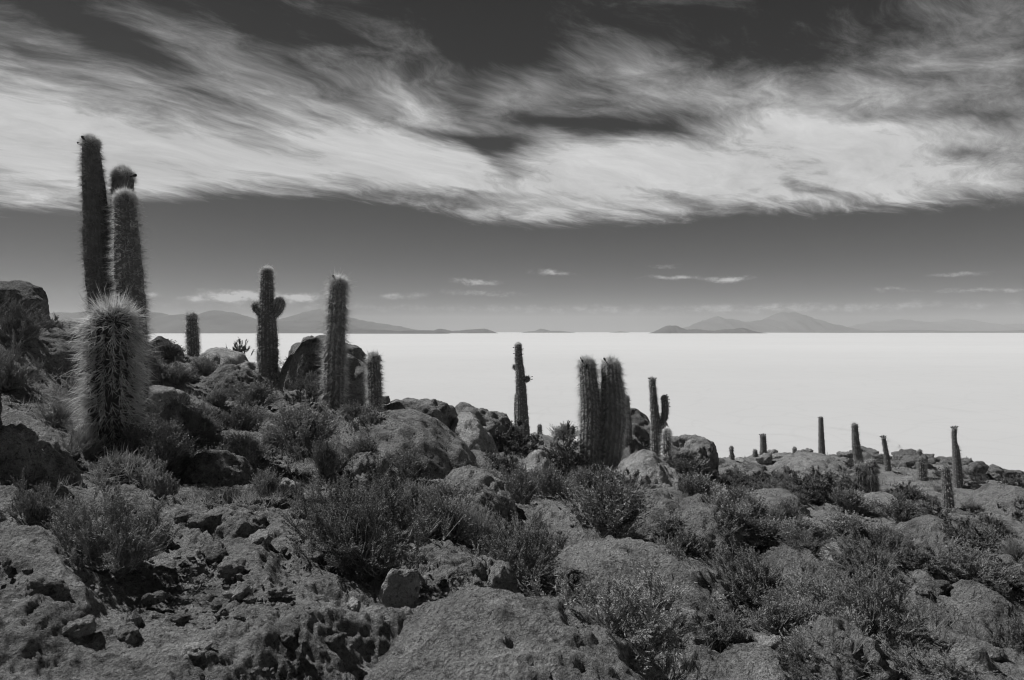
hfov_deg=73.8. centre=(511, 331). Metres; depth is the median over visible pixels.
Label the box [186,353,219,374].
shrub
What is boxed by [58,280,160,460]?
cactus
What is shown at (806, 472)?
rock
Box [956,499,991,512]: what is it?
shrub
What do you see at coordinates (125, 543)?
shrub
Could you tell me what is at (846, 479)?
shrub
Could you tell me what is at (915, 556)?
shrub
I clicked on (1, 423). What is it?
boulder
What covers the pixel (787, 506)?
shrub
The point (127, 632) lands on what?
rock
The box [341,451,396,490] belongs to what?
boulder
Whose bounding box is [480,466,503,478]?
shrub
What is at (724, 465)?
rock
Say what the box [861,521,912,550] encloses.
shrub
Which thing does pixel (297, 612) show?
rock
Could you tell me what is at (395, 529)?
shrub
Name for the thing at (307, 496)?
rock
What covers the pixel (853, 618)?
shrub
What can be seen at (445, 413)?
boulder
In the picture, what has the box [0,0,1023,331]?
sky
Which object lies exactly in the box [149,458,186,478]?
shrub
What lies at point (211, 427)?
shrub
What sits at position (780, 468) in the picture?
rock
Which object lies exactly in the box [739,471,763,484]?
shrub
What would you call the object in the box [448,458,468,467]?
shrub
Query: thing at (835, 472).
rock
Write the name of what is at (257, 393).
shrub
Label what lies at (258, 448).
shrub
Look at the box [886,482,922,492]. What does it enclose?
shrub
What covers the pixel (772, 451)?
rock
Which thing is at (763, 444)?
cactus
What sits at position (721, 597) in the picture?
shrub
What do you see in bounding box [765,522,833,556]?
shrub
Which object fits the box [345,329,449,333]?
hill
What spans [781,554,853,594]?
shrub
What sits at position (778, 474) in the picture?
shrub
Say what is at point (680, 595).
grass tuft
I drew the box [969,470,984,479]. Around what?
shrub
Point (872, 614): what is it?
shrub
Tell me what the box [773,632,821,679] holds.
shrub
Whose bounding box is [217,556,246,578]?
rock
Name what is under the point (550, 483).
shrub
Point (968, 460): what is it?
rock
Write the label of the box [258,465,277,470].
rock
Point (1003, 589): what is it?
shrub
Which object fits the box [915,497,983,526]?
shrub
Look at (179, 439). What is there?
shrub
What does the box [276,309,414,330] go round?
mountain
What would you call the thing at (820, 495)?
grass tuft
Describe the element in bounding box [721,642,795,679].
boulder
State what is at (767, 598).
shrub
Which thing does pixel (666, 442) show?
cactus
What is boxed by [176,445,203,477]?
shrub
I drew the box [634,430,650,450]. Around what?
shrub
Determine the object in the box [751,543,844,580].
boulder
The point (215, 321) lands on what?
mountain
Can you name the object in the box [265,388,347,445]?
shrub
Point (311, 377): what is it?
shrub
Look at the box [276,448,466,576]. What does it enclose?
shrub
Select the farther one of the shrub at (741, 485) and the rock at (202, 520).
the shrub at (741, 485)
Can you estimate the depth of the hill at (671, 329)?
11240.04 m
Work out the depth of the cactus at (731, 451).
33.92 m
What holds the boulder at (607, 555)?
on the ground at (34, 644)
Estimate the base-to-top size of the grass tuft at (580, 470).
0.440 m
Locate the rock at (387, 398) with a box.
[382,396,390,404]
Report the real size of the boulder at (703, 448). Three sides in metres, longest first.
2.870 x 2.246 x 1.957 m
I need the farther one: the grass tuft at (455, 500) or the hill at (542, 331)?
the hill at (542, 331)
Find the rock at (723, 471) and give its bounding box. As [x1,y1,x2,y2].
[720,468,744,478]
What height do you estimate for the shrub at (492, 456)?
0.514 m
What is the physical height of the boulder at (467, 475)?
1.802 m
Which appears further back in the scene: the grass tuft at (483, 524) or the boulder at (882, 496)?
the boulder at (882, 496)
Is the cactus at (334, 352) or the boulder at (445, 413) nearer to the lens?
the cactus at (334, 352)
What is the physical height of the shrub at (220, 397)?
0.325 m
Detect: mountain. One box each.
[50,310,373,332]
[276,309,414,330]
[684,312,874,332]
[850,319,1023,330]
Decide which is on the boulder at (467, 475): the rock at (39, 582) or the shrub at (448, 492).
the shrub at (448, 492)
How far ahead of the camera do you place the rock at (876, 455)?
44.94 m
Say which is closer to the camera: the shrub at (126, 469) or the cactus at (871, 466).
the shrub at (126, 469)
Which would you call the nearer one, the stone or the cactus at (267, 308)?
the stone
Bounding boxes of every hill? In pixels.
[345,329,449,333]
[434,329,495,332]
[522,329,574,332]
[651,325,760,332]
[797,330,1023,332]
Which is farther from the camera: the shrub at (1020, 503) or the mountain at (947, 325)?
the mountain at (947, 325)
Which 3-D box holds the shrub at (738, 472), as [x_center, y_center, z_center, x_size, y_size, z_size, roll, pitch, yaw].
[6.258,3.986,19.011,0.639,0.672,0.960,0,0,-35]
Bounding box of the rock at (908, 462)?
[891,458,914,467]
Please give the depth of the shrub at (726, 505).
7.68 m
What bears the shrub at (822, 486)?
on the ground at (34, 644)
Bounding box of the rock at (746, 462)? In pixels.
[741,460,766,470]
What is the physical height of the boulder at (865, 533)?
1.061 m
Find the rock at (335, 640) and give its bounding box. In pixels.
[324,632,346,647]
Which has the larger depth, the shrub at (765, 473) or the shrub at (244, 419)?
the shrub at (765, 473)
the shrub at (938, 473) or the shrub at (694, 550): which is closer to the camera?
the shrub at (694, 550)
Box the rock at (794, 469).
[778,464,799,472]
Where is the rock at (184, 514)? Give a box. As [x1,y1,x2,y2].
[173,506,205,523]
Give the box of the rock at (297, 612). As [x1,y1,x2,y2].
[292,603,313,618]
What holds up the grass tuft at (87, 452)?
on the ground at (34, 644)
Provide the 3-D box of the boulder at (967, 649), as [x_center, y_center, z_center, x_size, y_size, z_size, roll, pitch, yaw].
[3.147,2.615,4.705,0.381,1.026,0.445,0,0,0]
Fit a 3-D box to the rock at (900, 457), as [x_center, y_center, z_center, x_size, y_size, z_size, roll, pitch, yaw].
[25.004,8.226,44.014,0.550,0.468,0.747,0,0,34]
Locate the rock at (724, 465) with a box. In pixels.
[720,463,736,467]
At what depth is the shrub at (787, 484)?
16.78 m
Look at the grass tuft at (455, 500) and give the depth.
6.37 m
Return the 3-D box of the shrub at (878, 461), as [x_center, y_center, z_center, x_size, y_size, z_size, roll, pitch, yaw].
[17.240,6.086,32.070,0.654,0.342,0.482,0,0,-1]
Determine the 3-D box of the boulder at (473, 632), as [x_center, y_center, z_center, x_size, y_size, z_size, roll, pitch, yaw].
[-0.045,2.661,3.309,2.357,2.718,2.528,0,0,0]
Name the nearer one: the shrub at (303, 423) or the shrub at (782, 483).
the shrub at (303, 423)
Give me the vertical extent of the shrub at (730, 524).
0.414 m
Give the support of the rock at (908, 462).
on the ground at (34, 644)
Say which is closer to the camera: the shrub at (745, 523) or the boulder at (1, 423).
the boulder at (1, 423)
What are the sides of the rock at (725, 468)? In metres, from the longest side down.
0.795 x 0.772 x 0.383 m
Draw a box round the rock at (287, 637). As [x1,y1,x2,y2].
[280,629,295,645]
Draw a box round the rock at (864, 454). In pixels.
[862,452,870,458]
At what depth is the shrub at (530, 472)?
10.45 m
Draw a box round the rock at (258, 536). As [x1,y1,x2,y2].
[249,529,272,544]
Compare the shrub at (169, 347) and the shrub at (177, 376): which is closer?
the shrub at (177, 376)
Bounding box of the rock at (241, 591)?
[222,583,252,599]
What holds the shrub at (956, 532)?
on the ground at (34, 644)
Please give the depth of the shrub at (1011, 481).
26.03 m
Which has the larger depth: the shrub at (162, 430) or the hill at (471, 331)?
the hill at (471, 331)
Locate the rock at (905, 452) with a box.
[891,449,916,459]
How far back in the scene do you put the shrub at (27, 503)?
3.65 m
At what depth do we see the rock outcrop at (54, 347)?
8.95 m
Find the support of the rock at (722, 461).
on the ground at (34, 644)
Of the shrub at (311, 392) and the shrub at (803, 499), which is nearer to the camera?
the shrub at (311, 392)
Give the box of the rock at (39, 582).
[25,571,69,595]
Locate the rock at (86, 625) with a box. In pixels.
[62,614,96,638]
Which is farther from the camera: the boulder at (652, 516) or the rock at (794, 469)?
the rock at (794, 469)
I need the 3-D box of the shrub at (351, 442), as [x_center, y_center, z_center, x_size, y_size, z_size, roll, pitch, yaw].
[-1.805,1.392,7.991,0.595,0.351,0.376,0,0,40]
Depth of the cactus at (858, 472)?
18.34 m
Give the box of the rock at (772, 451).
[767,449,777,453]
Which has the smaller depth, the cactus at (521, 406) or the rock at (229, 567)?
the rock at (229, 567)
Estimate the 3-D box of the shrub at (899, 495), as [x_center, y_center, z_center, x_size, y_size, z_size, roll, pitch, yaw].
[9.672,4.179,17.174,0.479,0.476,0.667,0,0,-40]
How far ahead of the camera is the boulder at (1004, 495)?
17.84 m
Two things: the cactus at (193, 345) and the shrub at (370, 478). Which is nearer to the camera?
the shrub at (370, 478)
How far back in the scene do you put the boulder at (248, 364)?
15.41 m
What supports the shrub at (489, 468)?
on the ground at (34, 644)
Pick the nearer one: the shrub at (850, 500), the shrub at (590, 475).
the shrub at (590, 475)
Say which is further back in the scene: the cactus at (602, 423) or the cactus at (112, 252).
the cactus at (602, 423)
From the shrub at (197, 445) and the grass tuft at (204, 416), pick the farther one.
the grass tuft at (204, 416)
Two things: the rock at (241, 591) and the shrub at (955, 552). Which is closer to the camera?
the rock at (241, 591)
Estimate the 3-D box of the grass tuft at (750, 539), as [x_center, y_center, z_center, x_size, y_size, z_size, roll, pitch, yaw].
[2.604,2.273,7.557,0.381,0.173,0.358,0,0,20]
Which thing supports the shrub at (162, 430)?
on the ground at (34, 644)
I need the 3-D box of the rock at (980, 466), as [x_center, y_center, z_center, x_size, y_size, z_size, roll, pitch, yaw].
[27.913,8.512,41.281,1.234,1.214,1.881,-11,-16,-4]
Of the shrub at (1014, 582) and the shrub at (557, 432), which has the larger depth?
the shrub at (557, 432)
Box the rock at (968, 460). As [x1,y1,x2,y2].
[961,458,973,463]
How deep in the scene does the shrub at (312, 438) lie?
7.28 m
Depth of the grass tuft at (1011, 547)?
10.39 m
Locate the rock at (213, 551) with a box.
[200,540,226,563]
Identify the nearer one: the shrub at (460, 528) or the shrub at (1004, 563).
the shrub at (460, 528)
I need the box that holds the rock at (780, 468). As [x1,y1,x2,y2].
[767,465,789,473]
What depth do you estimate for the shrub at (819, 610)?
5.15 m
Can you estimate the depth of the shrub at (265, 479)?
5.67 m
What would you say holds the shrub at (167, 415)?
on the ground at (34, 644)
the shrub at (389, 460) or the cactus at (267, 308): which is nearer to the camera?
the shrub at (389, 460)
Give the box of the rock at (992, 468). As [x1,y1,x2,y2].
[986,464,1016,477]
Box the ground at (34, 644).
[0,336,1023,679]
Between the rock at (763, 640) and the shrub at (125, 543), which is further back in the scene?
the rock at (763, 640)
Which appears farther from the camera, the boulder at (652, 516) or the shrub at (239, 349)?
the shrub at (239, 349)
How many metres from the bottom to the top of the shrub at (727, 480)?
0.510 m
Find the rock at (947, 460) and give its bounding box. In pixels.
[943,457,967,467]
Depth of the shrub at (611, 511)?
6.92 m
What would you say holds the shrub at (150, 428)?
on the ground at (34, 644)
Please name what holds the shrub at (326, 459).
on the ground at (34, 644)
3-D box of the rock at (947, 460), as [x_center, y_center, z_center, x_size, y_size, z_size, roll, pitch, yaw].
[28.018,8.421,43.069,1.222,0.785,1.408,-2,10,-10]
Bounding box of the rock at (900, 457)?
[895,455,904,459]
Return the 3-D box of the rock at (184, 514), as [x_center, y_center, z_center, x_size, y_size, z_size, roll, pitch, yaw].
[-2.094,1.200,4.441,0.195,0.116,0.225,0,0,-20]
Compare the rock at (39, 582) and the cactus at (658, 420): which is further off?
the cactus at (658, 420)
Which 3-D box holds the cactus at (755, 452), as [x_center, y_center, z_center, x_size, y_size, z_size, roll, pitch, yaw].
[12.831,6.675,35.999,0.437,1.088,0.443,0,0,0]
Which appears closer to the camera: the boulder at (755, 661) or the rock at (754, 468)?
the boulder at (755, 661)
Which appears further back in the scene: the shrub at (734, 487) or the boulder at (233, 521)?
the shrub at (734, 487)
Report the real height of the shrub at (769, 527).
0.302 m
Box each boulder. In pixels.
[0,372,2,425]
[0,423,83,486]
[148,353,162,385]
[148,385,188,414]
[150,336,184,356]
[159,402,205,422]
[173,449,256,486]
[199,347,247,364]
[202,364,273,392]
[205,505,265,541]
[240,361,256,371]
[271,335,370,410]
[334,408,477,479]
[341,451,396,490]
[360,585,667,679]
[380,397,457,428]
[433,555,528,596]
[441,465,516,522]
[450,412,498,453]
[455,402,514,451]
[524,449,560,478]
[531,535,738,650]
[614,449,684,492]
[622,435,644,455]
[630,408,668,449]
[638,496,681,536]
[658,434,718,473]
[676,493,748,565]
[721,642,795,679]
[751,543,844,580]
[752,488,810,517]
[773,452,847,471]
[787,614,905,679]
[801,515,874,546]
[816,542,848,565]
[864,491,898,505]
[895,514,969,539]
[946,635,995,674]
[948,579,1023,630]
[961,483,1023,522]
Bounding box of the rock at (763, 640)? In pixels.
[753,633,783,649]
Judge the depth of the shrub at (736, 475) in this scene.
18.41 m
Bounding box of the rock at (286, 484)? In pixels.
[277,477,300,495]
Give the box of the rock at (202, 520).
[187,513,222,527]
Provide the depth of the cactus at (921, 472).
27.88 m
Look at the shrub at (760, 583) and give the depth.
6.04 m
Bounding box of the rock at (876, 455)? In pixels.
[862,451,882,459]
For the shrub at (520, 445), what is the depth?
16.82 m
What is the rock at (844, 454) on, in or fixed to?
on the ground at (34, 644)
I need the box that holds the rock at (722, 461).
[718,458,729,465]
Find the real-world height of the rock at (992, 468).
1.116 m
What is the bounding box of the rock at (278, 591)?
[266,585,287,598]
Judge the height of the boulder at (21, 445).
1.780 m
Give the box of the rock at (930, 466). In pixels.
[925,463,933,468]
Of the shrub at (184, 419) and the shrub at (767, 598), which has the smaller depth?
the shrub at (767, 598)
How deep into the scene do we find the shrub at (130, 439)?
6.06 m
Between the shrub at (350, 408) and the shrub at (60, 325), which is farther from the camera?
the shrub at (350, 408)
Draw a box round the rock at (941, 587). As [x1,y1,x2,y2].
[926,580,951,594]
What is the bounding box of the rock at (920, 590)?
[912,583,932,598]
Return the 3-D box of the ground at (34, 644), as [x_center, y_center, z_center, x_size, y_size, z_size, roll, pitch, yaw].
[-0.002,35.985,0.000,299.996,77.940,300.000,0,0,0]
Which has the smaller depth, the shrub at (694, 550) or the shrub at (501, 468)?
the shrub at (694, 550)
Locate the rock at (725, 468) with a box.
[718,465,735,472]
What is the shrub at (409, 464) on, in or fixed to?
on the ground at (34, 644)
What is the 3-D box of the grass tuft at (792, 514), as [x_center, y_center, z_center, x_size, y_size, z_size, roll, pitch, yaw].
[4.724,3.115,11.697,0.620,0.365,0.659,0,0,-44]
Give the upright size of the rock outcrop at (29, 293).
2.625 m
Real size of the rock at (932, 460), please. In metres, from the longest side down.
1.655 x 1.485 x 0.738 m
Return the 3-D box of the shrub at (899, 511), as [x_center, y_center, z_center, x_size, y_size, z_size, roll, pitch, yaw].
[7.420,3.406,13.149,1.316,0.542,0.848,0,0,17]
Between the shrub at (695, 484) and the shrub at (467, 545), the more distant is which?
the shrub at (695, 484)
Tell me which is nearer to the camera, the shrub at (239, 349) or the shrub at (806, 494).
the shrub at (806, 494)
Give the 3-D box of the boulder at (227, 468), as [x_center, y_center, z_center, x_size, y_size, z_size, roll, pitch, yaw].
[-2.627,1.886,5.990,0.977,1.676,1.184,0,0,0]
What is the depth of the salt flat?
418.30 m
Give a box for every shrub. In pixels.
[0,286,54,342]
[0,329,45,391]
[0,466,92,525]
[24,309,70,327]
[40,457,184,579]
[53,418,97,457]
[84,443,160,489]
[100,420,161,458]
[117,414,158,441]
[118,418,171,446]
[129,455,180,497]
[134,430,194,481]
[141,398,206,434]
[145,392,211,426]
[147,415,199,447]
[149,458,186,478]
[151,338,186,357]
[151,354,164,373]
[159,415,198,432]
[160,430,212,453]
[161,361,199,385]
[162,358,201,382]
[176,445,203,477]
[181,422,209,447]
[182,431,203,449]
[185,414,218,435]
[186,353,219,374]
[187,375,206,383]
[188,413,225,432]
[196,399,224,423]
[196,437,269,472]
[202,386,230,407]
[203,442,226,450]
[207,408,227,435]
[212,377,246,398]
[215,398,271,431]
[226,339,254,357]
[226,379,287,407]
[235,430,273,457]
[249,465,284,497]
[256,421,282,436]
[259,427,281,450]
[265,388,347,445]
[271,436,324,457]
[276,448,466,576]
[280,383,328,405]
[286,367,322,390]
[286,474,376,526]
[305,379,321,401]
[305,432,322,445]
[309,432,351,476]
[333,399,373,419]
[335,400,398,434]
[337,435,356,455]
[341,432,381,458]
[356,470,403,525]
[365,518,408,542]
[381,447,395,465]
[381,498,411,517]
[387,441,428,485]
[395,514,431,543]
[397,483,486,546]
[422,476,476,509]
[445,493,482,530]
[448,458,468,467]
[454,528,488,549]
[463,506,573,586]
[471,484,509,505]
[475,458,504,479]
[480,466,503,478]
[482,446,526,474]
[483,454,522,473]
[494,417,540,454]
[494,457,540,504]
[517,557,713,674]
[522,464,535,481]
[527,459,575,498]
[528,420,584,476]
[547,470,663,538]
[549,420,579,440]
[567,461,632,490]
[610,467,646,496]
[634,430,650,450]
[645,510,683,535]
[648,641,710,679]
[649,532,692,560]
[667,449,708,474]
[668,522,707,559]
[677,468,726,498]
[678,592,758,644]
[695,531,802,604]
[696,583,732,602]
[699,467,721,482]
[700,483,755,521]
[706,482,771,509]
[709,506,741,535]
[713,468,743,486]
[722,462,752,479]
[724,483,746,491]
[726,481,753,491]
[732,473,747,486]
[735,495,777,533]
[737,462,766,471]
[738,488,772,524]
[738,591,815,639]
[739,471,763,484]
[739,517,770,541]
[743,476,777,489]
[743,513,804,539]
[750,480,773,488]
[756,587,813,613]
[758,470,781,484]
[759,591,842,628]
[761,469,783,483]
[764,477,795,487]
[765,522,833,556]
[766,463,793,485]
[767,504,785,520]
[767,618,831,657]
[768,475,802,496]
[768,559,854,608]
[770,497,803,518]
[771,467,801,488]
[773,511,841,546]
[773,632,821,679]
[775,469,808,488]
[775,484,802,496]
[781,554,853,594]
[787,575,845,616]
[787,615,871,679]
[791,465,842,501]
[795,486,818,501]
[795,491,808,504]
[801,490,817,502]
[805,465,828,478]
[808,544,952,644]
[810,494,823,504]
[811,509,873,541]
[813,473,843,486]
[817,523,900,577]
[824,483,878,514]
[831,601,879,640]
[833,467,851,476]
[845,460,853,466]
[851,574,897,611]
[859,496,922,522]
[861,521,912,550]
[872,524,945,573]
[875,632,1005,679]
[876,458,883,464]
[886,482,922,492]
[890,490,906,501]
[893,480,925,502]
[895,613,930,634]
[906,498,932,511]
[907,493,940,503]
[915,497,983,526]
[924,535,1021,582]
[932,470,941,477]
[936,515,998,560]
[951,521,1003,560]
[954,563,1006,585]
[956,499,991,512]
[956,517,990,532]
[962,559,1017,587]
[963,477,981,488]
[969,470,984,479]
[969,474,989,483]
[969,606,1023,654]
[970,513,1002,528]
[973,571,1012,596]
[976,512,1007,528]
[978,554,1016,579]
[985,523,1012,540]
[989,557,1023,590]
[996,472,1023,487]
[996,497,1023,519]
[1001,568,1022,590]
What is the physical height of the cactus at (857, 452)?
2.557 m
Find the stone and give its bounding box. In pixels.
[376,568,419,608]
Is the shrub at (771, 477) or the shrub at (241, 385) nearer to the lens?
the shrub at (241, 385)
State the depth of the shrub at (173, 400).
7.34 m
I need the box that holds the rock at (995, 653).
[976,640,1007,660]
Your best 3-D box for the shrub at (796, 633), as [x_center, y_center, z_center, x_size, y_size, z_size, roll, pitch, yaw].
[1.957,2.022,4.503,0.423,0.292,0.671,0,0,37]
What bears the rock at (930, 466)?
on the ground at (34, 644)
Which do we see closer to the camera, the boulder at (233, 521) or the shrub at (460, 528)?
the boulder at (233, 521)
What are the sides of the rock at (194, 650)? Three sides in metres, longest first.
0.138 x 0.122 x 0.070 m
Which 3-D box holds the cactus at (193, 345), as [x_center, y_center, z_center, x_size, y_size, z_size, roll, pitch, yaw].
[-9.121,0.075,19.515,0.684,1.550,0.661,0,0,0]
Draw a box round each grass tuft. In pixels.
[31,394,87,429]
[67,416,108,456]
[191,406,221,432]
[200,429,229,444]
[212,432,262,456]
[336,454,349,473]
[386,476,434,513]
[428,488,490,539]
[465,500,509,549]
[562,463,591,480]
[651,569,696,629]
[733,516,754,535]
[743,530,761,546]
[783,507,806,519]
[815,489,829,501]
[995,533,1023,560]
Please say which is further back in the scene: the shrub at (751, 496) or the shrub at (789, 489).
the shrub at (789, 489)
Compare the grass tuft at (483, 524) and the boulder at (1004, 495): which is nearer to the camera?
the grass tuft at (483, 524)
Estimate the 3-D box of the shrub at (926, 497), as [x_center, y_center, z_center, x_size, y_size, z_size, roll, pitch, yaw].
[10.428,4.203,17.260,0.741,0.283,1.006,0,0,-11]
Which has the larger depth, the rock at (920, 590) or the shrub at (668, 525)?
the shrub at (668, 525)
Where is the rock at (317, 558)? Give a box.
[308,549,327,563]
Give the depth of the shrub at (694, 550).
6.97 m
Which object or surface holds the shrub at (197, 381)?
on the ground at (34, 644)
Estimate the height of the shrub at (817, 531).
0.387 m
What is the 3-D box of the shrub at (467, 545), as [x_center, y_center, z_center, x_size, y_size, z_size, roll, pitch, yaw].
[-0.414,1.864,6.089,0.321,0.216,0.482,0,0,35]
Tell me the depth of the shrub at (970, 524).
11.95 m
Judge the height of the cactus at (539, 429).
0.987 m
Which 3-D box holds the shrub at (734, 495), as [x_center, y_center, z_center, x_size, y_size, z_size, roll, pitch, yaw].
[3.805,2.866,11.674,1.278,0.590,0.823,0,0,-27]
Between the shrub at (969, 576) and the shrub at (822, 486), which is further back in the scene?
the shrub at (822, 486)
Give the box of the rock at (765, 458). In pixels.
[755,452,772,463]
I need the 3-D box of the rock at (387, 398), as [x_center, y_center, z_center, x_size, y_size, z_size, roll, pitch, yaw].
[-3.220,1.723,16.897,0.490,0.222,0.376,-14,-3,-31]
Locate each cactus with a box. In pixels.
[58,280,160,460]
[73,132,159,427]
[181,310,203,356]
[248,263,286,376]
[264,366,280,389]
[315,268,355,408]
[361,349,387,410]
[511,342,532,434]
[536,424,542,433]
[573,352,630,470]
[624,394,636,444]
[648,377,669,456]
[659,427,674,455]
[728,445,735,459]
[752,449,757,456]
[759,433,767,454]
[818,416,825,453]
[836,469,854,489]
[849,460,867,491]
[850,422,863,468]
[861,454,881,492]
[880,435,890,470]
[914,455,929,480]
[915,449,922,475]
[939,463,956,508]
[949,425,963,487]
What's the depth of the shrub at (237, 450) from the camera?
6.46 m
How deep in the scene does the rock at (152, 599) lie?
3.17 m
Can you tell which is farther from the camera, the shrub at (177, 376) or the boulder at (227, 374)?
the boulder at (227, 374)
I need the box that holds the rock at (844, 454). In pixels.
[836,451,852,458]
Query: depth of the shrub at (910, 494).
17.25 m
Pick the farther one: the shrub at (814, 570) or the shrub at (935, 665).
the shrub at (814, 570)
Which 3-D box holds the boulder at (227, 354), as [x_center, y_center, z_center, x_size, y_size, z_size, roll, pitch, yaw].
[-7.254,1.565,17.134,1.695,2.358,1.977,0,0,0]
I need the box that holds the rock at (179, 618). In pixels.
[169,613,190,623]
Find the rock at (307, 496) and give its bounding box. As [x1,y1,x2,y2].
[302,492,315,505]
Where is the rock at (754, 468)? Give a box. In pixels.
[741,463,763,477]
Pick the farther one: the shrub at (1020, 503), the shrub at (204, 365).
the shrub at (1020, 503)
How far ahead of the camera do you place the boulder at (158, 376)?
9.58 m
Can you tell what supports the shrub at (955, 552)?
on the ground at (34, 644)
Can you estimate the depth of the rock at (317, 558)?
4.06 m
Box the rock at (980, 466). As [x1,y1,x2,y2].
[962,461,987,474]
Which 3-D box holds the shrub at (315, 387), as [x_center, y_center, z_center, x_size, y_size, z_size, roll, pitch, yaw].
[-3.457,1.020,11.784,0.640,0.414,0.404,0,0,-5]
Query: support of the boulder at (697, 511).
on the ground at (34, 644)
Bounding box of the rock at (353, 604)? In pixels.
[346,597,360,611]
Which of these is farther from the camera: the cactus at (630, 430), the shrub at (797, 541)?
the cactus at (630, 430)
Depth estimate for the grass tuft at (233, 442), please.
6.88 m
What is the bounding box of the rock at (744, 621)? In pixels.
[738,615,749,627]
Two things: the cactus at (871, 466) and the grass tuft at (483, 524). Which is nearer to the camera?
the grass tuft at (483, 524)
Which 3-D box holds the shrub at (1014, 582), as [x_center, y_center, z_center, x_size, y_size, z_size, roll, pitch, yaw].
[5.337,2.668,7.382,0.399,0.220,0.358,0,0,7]
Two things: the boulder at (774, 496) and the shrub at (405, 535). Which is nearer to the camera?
the shrub at (405, 535)
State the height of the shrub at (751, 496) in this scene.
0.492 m
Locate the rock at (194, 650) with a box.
[180,640,212,659]
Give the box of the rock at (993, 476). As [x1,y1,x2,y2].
[986,472,1000,480]
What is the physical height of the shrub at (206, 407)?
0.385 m
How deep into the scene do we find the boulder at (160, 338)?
16.43 m
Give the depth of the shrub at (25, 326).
8.53 m
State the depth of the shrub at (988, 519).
14.47 m
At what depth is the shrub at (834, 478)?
18.64 m
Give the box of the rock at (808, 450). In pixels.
[801,448,813,451]
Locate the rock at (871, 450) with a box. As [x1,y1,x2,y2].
[860,446,878,453]
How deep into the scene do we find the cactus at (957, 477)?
25.58 m
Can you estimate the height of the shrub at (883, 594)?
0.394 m
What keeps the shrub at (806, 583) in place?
on the ground at (34, 644)
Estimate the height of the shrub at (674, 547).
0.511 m
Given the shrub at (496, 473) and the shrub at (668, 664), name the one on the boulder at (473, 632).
the shrub at (668, 664)
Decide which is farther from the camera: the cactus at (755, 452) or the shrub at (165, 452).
the cactus at (755, 452)
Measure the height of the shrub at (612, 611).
0.645 m
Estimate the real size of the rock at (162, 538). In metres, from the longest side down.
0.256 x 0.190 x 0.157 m
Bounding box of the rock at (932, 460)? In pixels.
[927,456,935,463]
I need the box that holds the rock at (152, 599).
[141,590,166,606]
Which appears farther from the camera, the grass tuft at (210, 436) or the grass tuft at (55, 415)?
the grass tuft at (210, 436)
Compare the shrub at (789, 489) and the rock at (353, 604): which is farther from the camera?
the shrub at (789, 489)
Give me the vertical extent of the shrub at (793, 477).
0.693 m
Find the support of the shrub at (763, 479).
on the ground at (34, 644)
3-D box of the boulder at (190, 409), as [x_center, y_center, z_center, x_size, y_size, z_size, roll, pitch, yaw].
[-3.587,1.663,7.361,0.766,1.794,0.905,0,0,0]
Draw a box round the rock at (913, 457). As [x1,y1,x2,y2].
[901,454,927,462]
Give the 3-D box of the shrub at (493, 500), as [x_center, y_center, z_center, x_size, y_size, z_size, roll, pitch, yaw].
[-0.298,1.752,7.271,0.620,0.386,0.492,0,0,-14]
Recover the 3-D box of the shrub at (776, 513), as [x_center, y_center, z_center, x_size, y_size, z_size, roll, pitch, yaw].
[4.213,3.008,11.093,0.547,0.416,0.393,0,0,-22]
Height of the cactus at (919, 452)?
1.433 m
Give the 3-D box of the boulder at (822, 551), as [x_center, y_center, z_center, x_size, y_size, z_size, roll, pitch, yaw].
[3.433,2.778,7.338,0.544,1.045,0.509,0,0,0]
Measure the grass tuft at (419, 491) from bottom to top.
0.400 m
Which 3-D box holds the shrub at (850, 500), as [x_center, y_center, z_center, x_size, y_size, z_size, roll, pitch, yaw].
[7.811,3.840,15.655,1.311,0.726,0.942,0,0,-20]
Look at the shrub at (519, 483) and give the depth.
8.81 m
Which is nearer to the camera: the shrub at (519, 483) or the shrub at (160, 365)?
the shrub at (519, 483)
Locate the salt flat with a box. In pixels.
[147,332,1023,470]
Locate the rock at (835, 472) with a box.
[821,468,842,477]
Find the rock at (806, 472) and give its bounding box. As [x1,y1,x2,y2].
[801,470,809,474]
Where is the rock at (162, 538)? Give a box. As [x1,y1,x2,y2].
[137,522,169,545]
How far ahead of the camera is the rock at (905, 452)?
45.48 m
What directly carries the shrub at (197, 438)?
on the ground at (34, 644)
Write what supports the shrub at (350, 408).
on the ground at (34, 644)
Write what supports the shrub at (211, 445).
on the ground at (34, 644)
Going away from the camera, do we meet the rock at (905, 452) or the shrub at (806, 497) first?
the shrub at (806, 497)
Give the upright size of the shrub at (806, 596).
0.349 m
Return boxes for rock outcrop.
[0,280,50,319]
[0,321,151,370]
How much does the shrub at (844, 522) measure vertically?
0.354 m
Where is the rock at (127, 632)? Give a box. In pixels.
[115,621,138,642]
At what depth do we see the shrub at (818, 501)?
16.53 m
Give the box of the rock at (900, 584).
[884,577,904,589]

